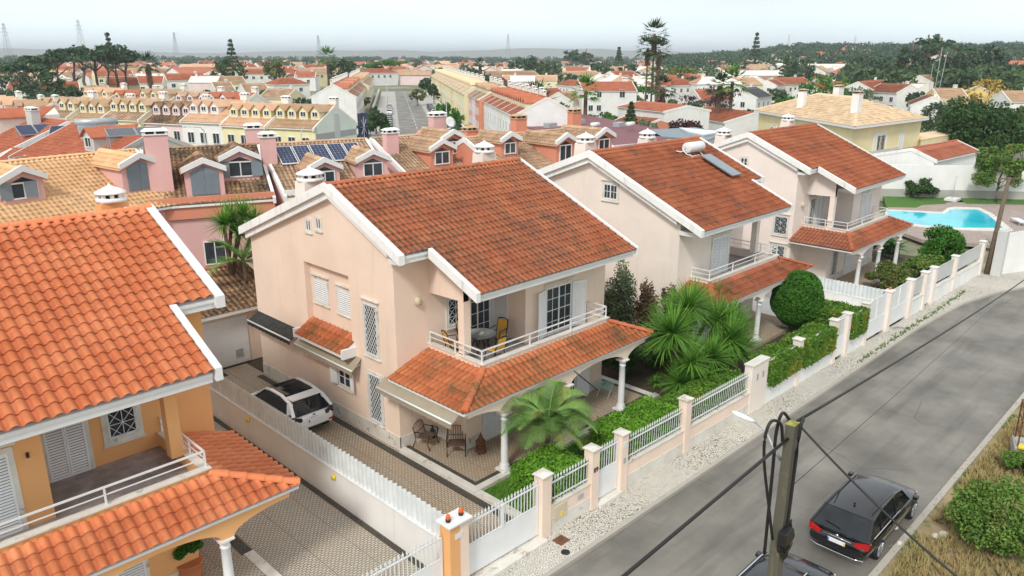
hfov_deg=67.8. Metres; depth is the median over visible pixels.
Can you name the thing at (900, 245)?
cycad
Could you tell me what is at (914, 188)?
shrub
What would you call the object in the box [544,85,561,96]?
house
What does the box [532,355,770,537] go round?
street wall
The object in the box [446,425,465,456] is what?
garden chair
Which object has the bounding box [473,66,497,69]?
house
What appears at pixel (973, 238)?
pool deck
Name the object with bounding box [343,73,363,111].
row house
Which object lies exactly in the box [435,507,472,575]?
gate pillar
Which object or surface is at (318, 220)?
window
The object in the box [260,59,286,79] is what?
tree
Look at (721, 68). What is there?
house
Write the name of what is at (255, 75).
house
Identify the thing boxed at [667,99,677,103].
tree
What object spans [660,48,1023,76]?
hillside wood
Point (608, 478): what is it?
pedestrian gate
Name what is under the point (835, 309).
hedge
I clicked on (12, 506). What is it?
window
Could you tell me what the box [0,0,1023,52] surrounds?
sky
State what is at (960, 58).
tree
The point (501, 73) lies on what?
house
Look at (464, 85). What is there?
row house
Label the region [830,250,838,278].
window
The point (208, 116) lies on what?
row house
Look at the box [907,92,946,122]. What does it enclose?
house
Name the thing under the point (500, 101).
row house
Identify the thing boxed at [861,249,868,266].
window
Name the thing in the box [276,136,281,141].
window
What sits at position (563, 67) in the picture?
house
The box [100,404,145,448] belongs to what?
window
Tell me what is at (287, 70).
house
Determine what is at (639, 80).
house
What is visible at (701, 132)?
flat roofed building
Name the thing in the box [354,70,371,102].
row house
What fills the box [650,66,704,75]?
tree
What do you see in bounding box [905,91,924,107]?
tree
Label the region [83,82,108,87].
house
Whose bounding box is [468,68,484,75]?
tree
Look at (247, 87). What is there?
house
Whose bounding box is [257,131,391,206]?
row house
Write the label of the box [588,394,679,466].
hedge
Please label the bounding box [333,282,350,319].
window
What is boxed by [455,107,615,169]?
row house
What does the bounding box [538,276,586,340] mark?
window
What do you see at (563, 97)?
house
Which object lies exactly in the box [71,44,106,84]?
pine tree
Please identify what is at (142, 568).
window
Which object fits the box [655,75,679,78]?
house
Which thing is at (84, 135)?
house
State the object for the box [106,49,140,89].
pine tree
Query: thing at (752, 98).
house
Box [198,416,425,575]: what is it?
side driveway
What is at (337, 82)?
row house
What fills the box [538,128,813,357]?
pink villa
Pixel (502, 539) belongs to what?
driveway gate
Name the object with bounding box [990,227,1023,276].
boundary wall
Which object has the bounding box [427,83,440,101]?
tree
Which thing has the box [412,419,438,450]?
garden chair
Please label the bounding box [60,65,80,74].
house
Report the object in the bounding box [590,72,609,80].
house
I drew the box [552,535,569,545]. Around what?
drain cover
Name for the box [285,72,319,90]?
house
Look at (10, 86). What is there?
house
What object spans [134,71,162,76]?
house
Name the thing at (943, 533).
stone
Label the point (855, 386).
overhead cable
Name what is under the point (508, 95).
row house
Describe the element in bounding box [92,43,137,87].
pine tree
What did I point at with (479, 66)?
palm tree
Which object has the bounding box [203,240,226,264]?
window
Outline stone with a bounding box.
[939,530,948,536]
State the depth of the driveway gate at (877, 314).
41.39 m
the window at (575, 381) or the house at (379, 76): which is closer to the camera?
the window at (575, 381)
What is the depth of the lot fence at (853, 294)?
43.54 m
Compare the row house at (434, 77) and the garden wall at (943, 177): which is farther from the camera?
the row house at (434, 77)
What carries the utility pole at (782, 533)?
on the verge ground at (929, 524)
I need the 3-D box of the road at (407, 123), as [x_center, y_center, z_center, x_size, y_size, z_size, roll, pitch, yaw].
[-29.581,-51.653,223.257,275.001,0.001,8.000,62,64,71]
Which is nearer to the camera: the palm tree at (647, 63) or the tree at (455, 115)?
the tree at (455, 115)
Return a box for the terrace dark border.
[405,379,646,485]
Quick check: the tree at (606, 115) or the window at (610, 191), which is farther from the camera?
the tree at (606, 115)
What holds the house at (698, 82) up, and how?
on the ground at (912, 247)
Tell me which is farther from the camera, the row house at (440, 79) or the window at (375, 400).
the row house at (440, 79)
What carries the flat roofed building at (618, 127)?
on the ground at (912, 247)
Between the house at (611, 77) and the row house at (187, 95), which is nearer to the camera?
the row house at (187, 95)
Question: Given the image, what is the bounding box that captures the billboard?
[357,112,368,138]
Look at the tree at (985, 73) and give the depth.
245.91 m
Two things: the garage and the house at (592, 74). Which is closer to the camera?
the garage
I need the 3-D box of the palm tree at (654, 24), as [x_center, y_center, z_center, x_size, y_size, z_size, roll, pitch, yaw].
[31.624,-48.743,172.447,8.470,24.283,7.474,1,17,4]
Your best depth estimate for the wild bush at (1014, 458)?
27.61 m
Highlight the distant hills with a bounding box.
[0,48,711,58]
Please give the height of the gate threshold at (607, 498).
0.364 m
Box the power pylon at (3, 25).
[2,24,12,55]
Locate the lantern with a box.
[475,432,485,454]
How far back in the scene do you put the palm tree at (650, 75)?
245.83 m
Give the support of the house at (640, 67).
on the ground at (912, 247)
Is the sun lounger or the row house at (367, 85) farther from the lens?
the row house at (367, 85)
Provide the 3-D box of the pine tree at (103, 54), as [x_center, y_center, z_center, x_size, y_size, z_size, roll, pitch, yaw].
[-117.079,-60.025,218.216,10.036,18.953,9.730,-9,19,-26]
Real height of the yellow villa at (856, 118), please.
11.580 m
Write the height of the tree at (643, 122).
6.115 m
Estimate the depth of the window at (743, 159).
49.93 m
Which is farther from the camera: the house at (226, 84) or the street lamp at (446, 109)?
the house at (226, 84)
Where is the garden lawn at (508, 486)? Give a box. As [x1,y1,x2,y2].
[484,393,666,512]
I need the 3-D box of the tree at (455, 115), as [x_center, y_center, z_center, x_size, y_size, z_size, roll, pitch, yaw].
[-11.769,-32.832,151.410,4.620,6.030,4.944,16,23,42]
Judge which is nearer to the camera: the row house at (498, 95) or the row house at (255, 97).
the row house at (255, 97)
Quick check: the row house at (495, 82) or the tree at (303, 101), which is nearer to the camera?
the row house at (495, 82)
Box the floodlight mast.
[929,51,947,89]
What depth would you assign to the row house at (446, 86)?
237.84 m
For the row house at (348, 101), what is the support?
on the ground at (912, 247)
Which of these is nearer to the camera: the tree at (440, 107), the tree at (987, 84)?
the tree at (440, 107)
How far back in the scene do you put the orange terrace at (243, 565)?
21.55 m
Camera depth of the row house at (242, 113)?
98.08 m
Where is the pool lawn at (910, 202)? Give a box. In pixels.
[883,196,947,208]
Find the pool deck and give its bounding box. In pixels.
[888,202,1023,247]
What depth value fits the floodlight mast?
199.77 m
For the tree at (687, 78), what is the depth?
282.66 m
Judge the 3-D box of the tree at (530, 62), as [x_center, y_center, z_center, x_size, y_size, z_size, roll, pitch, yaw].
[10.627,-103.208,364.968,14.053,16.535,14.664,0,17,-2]
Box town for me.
[29,46,1023,84]
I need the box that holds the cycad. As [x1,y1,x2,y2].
[885,238,909,258]
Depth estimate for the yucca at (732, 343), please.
33.77 m
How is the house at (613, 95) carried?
on the ground at (912, 247)
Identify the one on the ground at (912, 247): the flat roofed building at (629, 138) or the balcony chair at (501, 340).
the flat roofed building at (629, 138)
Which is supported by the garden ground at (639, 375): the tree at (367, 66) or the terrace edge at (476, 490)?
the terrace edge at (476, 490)
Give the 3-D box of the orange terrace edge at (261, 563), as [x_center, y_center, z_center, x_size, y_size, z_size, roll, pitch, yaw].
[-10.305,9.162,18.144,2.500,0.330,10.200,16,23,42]
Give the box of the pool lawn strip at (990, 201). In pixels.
[959,198,1023,204]
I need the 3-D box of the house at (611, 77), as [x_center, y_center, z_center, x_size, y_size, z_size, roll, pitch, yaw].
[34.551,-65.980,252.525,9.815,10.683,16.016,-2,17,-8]
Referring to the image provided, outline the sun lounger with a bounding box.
[1010,218,1023,225]
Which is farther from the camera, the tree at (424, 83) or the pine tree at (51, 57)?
the tree at (424, 83)
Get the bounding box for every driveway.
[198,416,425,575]
[223,363,512,575]
[752,296,874,340]
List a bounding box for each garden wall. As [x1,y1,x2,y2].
[372,89,378,107]
[425,90,463,128]
[880,164,1023,201]
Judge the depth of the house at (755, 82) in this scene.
269.82 m
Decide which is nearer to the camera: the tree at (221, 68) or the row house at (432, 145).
the row house at (432, 145)
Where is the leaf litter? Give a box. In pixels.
[877,392,1022,570]
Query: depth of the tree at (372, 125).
153.40 m
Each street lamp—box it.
[183,126,205,144]
[434,96,446,128]
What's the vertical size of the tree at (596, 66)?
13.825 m
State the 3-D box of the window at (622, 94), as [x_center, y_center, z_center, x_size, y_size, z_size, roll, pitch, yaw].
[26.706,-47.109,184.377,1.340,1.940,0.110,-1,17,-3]
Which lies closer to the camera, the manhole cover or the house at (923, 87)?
the manhole cover
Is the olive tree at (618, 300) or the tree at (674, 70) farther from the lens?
the tree at (674, 70)
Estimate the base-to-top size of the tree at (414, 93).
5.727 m
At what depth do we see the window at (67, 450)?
19.82 m
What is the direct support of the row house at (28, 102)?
on the ground at (912, 247)
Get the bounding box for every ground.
[158,58,1023,272]
[222,250,967,396]
[878,404,1023,575]
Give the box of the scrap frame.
[1010,399,1023,451]
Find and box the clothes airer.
[596,381,613,398]
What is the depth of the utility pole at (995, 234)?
53.36 m
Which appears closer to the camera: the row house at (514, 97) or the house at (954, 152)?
the house at (954, 152)
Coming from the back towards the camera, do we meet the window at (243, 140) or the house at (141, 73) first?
the house at (141, 73)
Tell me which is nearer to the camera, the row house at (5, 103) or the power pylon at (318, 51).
the row house at (5, 103)
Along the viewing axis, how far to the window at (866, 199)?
51.89 m
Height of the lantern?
0.820 m
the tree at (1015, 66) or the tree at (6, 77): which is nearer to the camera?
the tree at (6, 77)
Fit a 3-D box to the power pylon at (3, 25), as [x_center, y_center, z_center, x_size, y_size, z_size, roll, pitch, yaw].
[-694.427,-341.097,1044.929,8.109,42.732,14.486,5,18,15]
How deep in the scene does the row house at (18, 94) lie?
123.14 m
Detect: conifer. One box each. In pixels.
[104,32,118,69]
[225,39,245,80]
[379,114,389,131]
[613,46,622,65]
[623,101,638,123]
[747,32,762,63]
[777,54,793,76]
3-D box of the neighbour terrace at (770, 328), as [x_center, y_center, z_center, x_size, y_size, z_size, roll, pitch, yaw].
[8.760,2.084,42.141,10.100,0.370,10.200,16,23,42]
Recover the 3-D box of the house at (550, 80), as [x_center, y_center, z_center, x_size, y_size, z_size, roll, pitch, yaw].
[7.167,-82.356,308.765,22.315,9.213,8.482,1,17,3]
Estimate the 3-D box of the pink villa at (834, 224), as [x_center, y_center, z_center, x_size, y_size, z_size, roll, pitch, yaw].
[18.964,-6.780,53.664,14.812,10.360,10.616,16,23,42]
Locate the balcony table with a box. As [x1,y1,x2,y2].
[471,328,496,353]
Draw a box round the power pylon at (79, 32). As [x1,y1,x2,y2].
[74,19,84,45]
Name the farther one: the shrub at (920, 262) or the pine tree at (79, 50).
the pine tree at (79, 50)
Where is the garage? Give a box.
[200,260,262,367]
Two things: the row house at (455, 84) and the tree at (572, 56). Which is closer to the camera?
the row house at (455, 84)
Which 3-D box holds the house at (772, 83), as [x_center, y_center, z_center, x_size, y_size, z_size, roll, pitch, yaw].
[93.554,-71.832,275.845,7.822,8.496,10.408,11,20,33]
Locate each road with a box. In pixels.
[395,91,427,134]
[555,289,1023,575]
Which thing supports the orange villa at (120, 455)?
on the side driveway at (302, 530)
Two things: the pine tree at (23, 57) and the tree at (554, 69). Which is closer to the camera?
the pine tree at (23, 57)
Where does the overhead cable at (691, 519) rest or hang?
attached to the utility pole at (782, 533)
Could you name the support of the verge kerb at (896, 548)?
on the road at (926, 428)
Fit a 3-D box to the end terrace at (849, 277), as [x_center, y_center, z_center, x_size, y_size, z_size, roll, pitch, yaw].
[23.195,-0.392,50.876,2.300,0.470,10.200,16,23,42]
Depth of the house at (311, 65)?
558.96 m
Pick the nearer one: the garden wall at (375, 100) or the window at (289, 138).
the window at (289, 138)
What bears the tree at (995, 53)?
on the ground at (912, 247)
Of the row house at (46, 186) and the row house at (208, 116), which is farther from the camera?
the row house at (208, 116)
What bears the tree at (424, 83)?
on the ground at (912, 247)
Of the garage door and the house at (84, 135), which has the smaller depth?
the garage door
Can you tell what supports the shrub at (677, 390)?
on the garden lawn at (508, 486)
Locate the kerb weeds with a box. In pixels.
[857,290,964,361]
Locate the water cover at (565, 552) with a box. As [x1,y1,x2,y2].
[561,549,569,554]
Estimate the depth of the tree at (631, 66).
406.50 m
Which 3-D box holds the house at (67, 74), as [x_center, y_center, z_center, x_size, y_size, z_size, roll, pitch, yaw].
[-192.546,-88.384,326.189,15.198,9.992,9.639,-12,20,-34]
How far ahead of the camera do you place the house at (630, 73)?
318.47 m
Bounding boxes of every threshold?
[471,535,547,575]
[598,488,622,506]
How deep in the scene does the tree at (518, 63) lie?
381.46 m
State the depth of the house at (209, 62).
819.10 m
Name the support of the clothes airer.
on the terrace at (473, 465)
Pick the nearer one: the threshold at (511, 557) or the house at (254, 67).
the threshold at (511, 557)
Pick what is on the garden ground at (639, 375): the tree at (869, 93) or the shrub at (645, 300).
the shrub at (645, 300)
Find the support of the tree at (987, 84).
on the ground at (912, 247)
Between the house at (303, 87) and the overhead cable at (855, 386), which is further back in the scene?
the house at (303, 87)
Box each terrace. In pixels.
[202,554,266,575]
[410,384,641,481]
[661,311,788,370]
[835,262,880,287]
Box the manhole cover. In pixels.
[892,327,909,331]
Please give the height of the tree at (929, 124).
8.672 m
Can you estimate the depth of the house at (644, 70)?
455.64 m
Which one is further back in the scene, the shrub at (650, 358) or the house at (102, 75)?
the house at (102, 75)
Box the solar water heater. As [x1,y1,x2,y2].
[676,141,741,176]
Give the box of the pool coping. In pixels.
[885,207,1013,230]
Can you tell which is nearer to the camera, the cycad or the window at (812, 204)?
the window at (812, 204)
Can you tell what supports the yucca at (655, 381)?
on the garden ground at (639, 375)
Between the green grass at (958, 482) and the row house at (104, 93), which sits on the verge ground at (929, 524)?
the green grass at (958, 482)
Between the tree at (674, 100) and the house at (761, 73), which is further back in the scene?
the house at (761, 73)
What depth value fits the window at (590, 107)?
185.01 m
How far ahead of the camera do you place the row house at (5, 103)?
119.67 m
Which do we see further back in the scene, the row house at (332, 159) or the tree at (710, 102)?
the tree at (710, 102)
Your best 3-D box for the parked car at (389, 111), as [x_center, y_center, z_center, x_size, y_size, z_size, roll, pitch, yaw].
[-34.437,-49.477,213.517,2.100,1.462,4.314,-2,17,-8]
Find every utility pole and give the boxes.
[732,411,804,575]
[984,177,1019,273]
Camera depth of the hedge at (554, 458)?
24.57 m
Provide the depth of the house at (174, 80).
289.73 m
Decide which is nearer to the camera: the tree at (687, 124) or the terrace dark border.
the terrace dark border
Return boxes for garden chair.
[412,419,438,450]
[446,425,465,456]
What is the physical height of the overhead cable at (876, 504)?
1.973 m
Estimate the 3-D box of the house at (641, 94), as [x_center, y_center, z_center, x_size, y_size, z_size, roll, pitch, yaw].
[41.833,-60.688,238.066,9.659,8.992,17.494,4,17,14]
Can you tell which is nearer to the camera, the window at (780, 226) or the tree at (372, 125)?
the window at (780, 226)
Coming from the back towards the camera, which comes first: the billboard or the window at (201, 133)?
the billboard
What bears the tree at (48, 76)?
on the ground at (912, 247)
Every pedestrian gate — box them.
[598,438,618,497]
[835,314,845,356]
[925,268,933,303]
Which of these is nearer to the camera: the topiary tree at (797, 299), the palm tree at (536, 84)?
the topiary tree at (797, 299)
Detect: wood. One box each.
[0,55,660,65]
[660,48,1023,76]
[832,60,1023,89]
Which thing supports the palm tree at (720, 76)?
on the ground at (912, 247)
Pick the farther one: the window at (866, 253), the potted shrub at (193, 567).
the window at (866, 253)
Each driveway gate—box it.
[362,532,442,575]
[469,480,538,574]
[866,292,887,338]
[890,281,909,324]
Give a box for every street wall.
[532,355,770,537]
[764,301,872,403]
[878,240,987,333]
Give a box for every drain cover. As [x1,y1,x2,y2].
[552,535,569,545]
[830,368,840,373]
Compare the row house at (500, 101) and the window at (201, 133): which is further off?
the row house at (500, 101)
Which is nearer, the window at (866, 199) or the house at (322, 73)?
the window at (866, 199)
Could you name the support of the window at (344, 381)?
in the pink villa at (369, 289)
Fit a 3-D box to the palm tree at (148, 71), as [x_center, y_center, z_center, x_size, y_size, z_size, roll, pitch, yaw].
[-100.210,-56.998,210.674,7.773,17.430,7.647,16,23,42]
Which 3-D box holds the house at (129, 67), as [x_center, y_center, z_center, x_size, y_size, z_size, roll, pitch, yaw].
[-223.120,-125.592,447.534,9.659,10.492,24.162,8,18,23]
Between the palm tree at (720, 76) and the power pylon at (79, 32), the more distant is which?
the power pylon at (79, 32)
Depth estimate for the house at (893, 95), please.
219.73 m
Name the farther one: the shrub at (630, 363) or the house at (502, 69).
the house at (502, 69)
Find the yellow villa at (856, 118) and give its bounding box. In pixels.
[754,84,928,151]
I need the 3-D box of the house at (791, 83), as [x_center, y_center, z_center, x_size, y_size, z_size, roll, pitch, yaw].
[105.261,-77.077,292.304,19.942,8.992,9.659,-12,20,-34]
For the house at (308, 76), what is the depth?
356.52 m
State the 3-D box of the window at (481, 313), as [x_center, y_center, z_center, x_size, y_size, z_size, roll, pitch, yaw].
[-1.330,0.939,29.631,0.130,2.290,1.650,16,23,42]
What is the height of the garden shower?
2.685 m
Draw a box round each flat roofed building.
[527,114,659,133]
[612,133,666,144]
[642,127,714,143]
[679,127,716,136]
[869,147,899,153]
[918,131,950,145]
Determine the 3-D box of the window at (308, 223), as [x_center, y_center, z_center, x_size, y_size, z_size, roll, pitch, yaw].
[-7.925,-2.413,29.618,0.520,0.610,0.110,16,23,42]
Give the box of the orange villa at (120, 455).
[0,183,300,575]
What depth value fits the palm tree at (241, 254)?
36.63 m
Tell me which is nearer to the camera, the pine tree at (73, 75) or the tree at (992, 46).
the pine tree at (73, 75)
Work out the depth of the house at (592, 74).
361.05 m
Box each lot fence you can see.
[209,376,445,565]
[765,276,883,305]
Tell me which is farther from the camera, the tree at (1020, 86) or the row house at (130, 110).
the tree at (1020, 86)
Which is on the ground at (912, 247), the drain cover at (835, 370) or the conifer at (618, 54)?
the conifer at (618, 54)
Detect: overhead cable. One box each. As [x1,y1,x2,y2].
[621,437,788,575]
[795,298,1001,482]
[796,280,1023,421]
[802,427,956,575]
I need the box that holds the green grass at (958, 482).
[897,414,1023,575]
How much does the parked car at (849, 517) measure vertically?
1.478 m
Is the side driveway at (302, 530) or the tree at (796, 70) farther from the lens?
the tree at (796, 70)
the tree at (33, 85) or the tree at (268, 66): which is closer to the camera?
the tree at (33, 85)
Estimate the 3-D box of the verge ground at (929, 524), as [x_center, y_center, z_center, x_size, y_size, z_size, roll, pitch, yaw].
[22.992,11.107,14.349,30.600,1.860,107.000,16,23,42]
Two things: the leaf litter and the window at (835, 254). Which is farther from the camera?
the window at (835, 254)
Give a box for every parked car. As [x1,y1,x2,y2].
[251,377,333,429]
[385,109,392,113]
[736,551,835,575]
[808,471,918,561]
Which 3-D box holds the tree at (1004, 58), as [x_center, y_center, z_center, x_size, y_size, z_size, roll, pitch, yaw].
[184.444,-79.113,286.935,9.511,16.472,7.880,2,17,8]
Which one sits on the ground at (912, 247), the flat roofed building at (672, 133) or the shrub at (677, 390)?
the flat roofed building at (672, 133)
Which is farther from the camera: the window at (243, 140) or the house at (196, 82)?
the house at (196, 82)
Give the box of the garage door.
[202,314,250,367]
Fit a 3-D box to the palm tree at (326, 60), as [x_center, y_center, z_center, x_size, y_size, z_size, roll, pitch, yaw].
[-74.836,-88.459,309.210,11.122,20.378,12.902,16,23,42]
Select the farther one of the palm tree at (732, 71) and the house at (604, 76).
the house at (604, 76)
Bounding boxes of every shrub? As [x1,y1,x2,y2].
[172,539,203,575]
[601,346,641,372]
[631,277,659,365]
[638,333,675,368]
[661,283,678,373]
[667,382,678,394]
[863,259,918,292]
[873,238,899,256]
[897,254,947,278]
[905,177,940,196]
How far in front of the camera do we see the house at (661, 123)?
135.26 m
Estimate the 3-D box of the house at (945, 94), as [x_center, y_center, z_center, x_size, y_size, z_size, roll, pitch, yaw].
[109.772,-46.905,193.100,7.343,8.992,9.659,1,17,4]
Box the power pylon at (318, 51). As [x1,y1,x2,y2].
[317,35,321,55]
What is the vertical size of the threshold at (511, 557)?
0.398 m
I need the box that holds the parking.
[370,91,436,136]
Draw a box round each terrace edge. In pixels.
[244,550,281,575]
[399,375,659,517]
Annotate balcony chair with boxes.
[441,330,458,350]
[455,319,477,345]
[484,336,506,359]
[487,317,507,345]
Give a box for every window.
[0,442,28,538]
[40,420,95,483]
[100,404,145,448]
[117,559,150,575]
[173,131,180,140]
[187,132,194,142]
[200,132,207,143]
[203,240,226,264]
[212,133,220,143]
[227,134,234,141]
[240,135,245,142]
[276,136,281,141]
[288,137,295,140]
[304,217,312,234]
[310,272,330,308]
[314,216,322,232]
[329,365,353,393]
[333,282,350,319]
[359,296,381,362]
[367,369,385,429]
[445,298,457,330]
[470,298,491,339]
[481,411,509,440]
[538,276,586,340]
[544,367,589,399]
[588,105,592,110]
[601,179,618,202]
[619,89,624,97]
[695,312,712,341]
[709,229,732,276]
[739,156,748,166]
[769,241,787,256]
[771,214,790,237]
[807,195,817,223]
[814,195,825,224]
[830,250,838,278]
[843,253,853,274]
[858,188,873,223]
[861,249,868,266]
[872,131,887,150]
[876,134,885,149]
[898,132,904,148]
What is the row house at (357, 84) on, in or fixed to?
on the ground at (912, 247)
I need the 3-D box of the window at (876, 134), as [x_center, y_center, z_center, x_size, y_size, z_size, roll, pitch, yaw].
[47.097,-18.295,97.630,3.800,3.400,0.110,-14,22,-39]
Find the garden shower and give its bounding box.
[944,176,960,201]
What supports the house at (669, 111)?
on the ground at (912, 247)
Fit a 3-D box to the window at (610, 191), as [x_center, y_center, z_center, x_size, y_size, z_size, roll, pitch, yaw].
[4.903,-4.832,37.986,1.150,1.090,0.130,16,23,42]
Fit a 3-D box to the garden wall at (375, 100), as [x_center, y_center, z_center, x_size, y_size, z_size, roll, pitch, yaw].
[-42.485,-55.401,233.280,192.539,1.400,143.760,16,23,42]
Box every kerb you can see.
[541,286,1023,575]
[868,392,1023,575]
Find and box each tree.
[0,59,40,95]
[0,62,56,96]
[0,78,50,98]
[12,54,61,78]
[22,49,82,77]
[22,88,62,98]
[30,68,78,98]
[55,48,86,80]
[59,84,83,96]
[62,46,95,84]
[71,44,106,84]
[82,45,119,84]
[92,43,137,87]
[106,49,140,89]
[135,51,159,88]
[207,226,253,283]
[209,57,247,78]
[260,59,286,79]
[293,97,311,103]
[315,46,338,85]
[327,56,356,78]
[356,62,372,68]
[364,97,370,105]
[367,106,385,133]
[368,120,377,131]
[369,59,407,68]
[409,89,426,105]
[418,77,430,96]
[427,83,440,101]
[434,102,450,114]
[447,107,464,127]
[451,124,461,129]
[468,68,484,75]
[474,57,486,74]
[484,72,497,81]
[499,377,597,449]
[507,57,529,69]
[521,55,548,72]
[523,77,558,99]
[533,60,567,82]
[563,49,581,65]
[564,73,581,80]
[568,71,599,114]
[578,48,593,64]
[589,111,617,119]
[590,61,613,73]
[603,259,640,324]
[617,63,645,75]
[633,81,654,93]
[634,34,661,100]
[638,118,657,127]
[639,16,668,101]
[642,66,661,82]
[644,34,674,101]
[647,70,677,102]
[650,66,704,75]
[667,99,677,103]
[667,101,704,107]
[667,118,703,128]
[677,73,699,80]
[679,85,740,107]
[702,68,735,113]
[714,63,750,110]
[768,87,788,101]
[769,269,825,332]
[774,95,795,101]
[786,55,815,79]
[794,72,850,94]
[830,85,882,99]
[842,54,877,63]
[863,53,894,68]
[887,41,929,71]
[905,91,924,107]
[906,33,955,72]
[909,37,978,72]
[917,224,966,263]
[920,99,969,131]
[923,46,982,70]
[936,95,1023,162]
[959,69,1001,76]
[962,77,1012,104]
[966,42,997,65]
[971,143,1023,201]
[975,45,1008,67]
[993,77,1023,89]
[998,56,1010,66]
[999,62,1023,71]
[1014,105,1023,158]
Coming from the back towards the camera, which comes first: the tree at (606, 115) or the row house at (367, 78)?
the row house at (367, 78)
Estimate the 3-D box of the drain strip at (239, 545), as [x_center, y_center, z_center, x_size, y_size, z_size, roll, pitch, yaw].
[-8.476,6.269,27.535,18.900,0.005,6.960,16,23,42]
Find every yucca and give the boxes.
[194,190,268,276]
[634,275,745,382]
[648,335,724,394]
[648,373,664,389]
[693,292,768,375]
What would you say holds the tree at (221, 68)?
on the ground at (912, 247)
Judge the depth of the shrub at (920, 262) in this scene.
50.65 m
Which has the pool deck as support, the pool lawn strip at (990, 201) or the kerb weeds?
the pool lawn strip at (990, 201)
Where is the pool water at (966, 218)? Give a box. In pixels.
[888,209,1002,227]
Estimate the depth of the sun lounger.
71.67 m
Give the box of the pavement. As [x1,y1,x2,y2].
[496,271,1023,575]
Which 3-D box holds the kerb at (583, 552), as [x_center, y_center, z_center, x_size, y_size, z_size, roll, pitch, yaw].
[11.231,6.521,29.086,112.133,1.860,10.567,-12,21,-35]
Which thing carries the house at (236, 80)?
on the ground at (912, 247)
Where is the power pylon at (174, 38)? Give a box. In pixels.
[172,32,178,53]
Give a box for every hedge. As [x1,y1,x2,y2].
[507,443,588,510]
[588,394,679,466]
[659,367,746,421]
[747,341,803,389]
[779,320,838,368]
[812,299,870,339]
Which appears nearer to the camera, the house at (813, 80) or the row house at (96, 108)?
the row house at (96, 108)
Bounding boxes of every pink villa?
[238,140,653,473]
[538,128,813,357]
[713,113,913,283]
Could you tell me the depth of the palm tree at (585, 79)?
152.15 m
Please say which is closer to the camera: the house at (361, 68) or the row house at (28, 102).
the row house at (28, 102)
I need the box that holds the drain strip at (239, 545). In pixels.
[213,374,512,568]
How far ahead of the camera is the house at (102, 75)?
325.12 m
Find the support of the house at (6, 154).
on the ground at (912, 247)
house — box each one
[0,91,22,107]
[0,94,44,107]
[0,106,70,154]
[0,147,22,159]
[0,148,174,228]
[6,77,39,96]
[8,117,193,159]
[12,94,59,110]
[34,78,80,96]
[40,90,97,121]
[44,71,67,81]
[58,69,83,87]
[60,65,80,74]
[69,93,135,121]
[81,83,127,99]
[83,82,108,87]
[91,68,133,84]
[101,91,168,126]
[105,74,139,89]
[112,85,159,97]
[114,65,144,69]
[121,67,154,74]
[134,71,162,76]
[136,74,166,88]
[138,84,187,100]
[140,122,275,269]
[142,94,211,141]
[152,68,165,72]
[163,71,203,90]
[174,86,224,100]
[179,92,249,145]
[188,74,220,90]
[197,60,213,63]
[198,73,223,75]
[204,70,231,75]
[208,79,234,91]
[208,86,271,102]
[218,73,246,90]
[219,95,291,143]
[227,63,256,68]
[237,81,267,91]
[238,69,272,83]
[245,67,263,68]
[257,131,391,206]
[260,86,306,103]
[266,75,310,99]
[266,96,357,141]
[277,66,295,78]
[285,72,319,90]
[291,66,337,86]
[295,70,316,90]
[298,64,329,67]
[310,77,358,120]
[335,76,359,112]
[337,76,360,112]
[338,75,361,112]
[340,74,362,112]
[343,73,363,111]
[344,73,364,111]
[346,72,365,109]
[349,72,369,108]
[352,71,370,105]
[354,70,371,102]
[354,71,370,97]
[356,66,368,71]
[357,69,372,96]
[365,67,398,85]
[368,111,465,172]
[387,65,409,68]
[426,64,466,71]
[430,66,444,83]
[433,67,447,97]
[435,67,449,98]
[436,67,452,100]
[438,68,454,101]
[440,69,457,103]
[442,69,460,104]
[444,70,463,101]
[447,71,466,111]
[449,71,470,110]
[452,72,474,110]
[455,73,479,115]
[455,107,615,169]
[459,74,486,124]
[467,76,493,124]
[470,77,497,125]
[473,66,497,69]
[474,78,505,131]
[482,69,538,76]
[482,80,512,129]
[486,81,517,129]
[490,83,523,130]
[495,84,530,130]
[501,67,520,70]
[501,85,537,131]
[502,73,556,87]
[506,87,567,131]
[509,73,534,86]
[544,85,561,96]
[549,87,578,107]
[554,69,598,83]
[555,78,578,90]
[561,65,578,70]
[565,65,588,70]
[575,77,636,117]
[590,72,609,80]
[594,73,632,80]
[599,72,637,83]
[605,69,639,76]
[615,116,672,128]
[617,100,710,128]
[622,66,666,71]
[631,74,650,78]
[633,76,654,84]
[637,79,659,101]
[638,67,656,75]
[654,76,689,103]
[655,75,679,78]
[683,74,707,79]
[686,89,734,108]
[689,74,743,92]
[701,106,758,136]
[715,65,729,72]
[716,70,783,76]
[733,75,763,88]
[733,84,772,110]
[757,74,776,81]
[762,77,785,102]
[767,75,808,97]
[791,79,847,97]
[803,72,827,81]
[808,62,844,68]
[829,65,841,70]
[844,77,883,100]
[873,81,922,110]
[873,139,979,165]
[898,82,931,93]
[903,71,939,87]
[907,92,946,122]
[924,85,969,103]
[964,85,996,108]
[988,87,1023,110]
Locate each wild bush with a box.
[943,474,1023,561]
[998,449,1023,471]
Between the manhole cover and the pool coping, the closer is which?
the manhole cover

